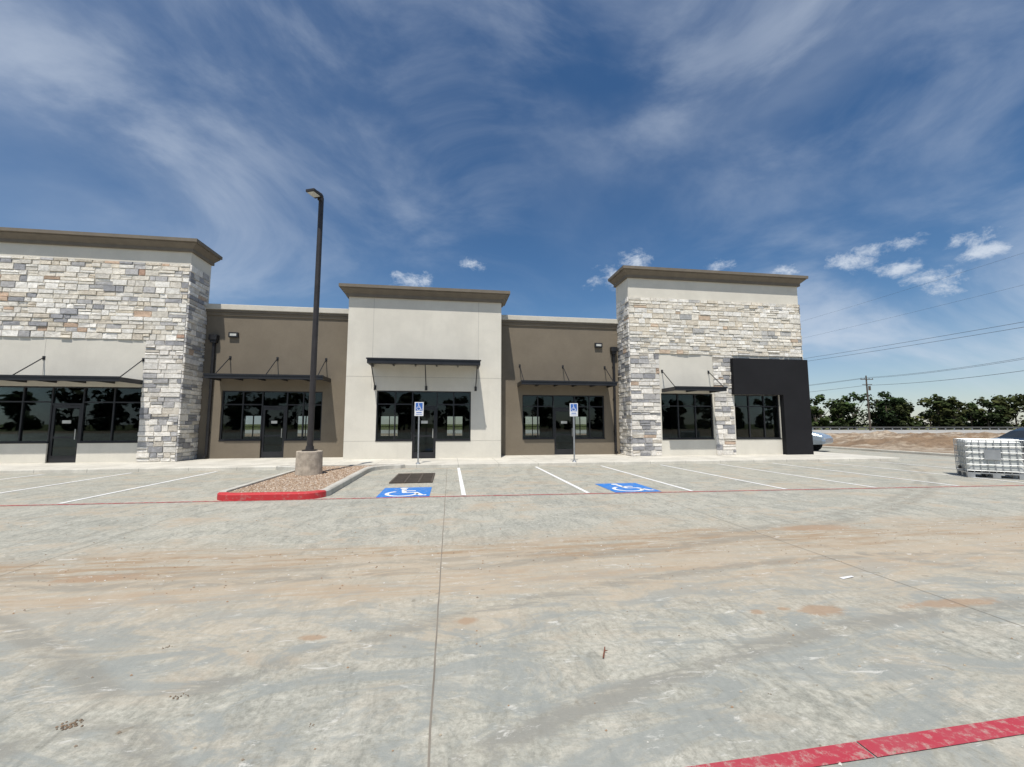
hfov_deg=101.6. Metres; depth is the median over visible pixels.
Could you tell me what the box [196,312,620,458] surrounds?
taupe stucco walls
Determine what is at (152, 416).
stone cladding
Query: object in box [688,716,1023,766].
fire lane stripe
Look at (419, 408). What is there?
accessible parking sign
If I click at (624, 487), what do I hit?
accessible parking marking
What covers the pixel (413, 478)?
storm drain grate
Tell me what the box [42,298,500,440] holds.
stucco reveals
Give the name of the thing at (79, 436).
window frames
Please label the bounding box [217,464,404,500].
landscape island
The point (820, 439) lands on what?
parked car
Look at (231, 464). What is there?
sidewalk
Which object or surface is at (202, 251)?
cornices
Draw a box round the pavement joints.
[1,464,1023,766]
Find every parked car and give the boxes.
[812,432,832,450]
[990,428,1023,455]
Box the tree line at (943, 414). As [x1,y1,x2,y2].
[810,391,1023,429]
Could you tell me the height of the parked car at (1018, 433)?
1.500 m
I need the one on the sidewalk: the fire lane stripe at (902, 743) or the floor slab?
the floor slab
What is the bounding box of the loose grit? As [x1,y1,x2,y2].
[0,492,1023,765]
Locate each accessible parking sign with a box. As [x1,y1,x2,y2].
[414,402,423,463]
[570,403,577,461]
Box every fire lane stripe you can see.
[0,485,1021,505]
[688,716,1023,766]
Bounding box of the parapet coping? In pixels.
[205,303,617,323]
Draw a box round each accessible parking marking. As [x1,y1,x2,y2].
[376,487,431,497]
[596,483,658,491]
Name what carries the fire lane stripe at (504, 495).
on the parking lot
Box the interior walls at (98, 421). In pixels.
[0,387,695,446]
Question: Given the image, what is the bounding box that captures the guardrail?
[812,427,1023,429]
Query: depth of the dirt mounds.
32.28 m
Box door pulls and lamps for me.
[62,333,600,439]
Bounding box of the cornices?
[0,227,807,325]
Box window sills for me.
[0,438,781,443]
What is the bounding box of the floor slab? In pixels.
[50,443,571,462]
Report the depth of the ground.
123.42 m
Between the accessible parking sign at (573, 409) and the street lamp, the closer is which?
the street lamp
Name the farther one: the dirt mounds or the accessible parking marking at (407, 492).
the dirt mounds
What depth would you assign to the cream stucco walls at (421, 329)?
18.29 m
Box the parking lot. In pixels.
[0,448,1023,766]
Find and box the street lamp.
[295,188,323,475]
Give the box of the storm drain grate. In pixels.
[389,473,434,483]
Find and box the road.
[245,430,1011,432]
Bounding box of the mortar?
[0,255,801,461]
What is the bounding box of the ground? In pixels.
[245,424,1022,453]
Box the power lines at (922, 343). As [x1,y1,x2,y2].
[803,253,1021,391]
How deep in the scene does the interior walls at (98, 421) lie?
28.68 m
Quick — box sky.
[0,0,1023,423]
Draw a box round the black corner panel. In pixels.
[730,358,813,454]
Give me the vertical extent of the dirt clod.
0.006 m
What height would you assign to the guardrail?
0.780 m
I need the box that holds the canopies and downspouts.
[0,332,727,457]
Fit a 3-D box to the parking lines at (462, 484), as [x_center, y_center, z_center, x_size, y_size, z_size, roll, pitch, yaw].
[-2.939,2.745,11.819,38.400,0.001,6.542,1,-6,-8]
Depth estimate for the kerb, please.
23.36 m
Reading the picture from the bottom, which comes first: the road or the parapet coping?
the road
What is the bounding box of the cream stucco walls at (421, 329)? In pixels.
[0,242,801,463]
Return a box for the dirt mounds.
[825,430,1004,452]
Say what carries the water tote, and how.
on the parking lot
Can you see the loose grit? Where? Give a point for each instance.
(498, 566)
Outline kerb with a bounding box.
[822,446,957,456]
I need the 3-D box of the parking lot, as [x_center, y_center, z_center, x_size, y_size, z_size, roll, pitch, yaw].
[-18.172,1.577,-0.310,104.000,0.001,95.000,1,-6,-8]
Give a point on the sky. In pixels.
(536, 151)
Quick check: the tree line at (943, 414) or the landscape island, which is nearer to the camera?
the landscape island
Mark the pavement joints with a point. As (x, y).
(437, 624)
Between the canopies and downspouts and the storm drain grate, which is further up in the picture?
the canopies and downspouts
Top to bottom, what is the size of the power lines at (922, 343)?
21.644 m
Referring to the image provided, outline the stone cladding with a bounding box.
[0,255,802,461]
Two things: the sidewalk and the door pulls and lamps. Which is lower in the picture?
the sidewalk
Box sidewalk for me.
[0,451,899,473]
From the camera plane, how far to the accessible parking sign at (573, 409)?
16.58 m
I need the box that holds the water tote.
[953,438,1023,479]
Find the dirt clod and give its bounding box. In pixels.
[55,719,83,729]
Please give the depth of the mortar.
17.11 m
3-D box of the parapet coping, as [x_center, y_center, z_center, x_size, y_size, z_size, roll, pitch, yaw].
[-16.576,-3.419,18.026,44.350,0.240,0.410,1,-6,-8]
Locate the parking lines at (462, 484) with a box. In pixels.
[0,461,1023,503]
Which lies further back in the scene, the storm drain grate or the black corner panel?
the black corner panel
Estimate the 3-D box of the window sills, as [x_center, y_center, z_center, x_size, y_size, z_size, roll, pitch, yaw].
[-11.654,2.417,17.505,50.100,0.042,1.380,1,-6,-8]
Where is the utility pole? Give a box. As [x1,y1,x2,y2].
[860,376,872,430]
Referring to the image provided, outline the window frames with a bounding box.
[0,386,780,462]

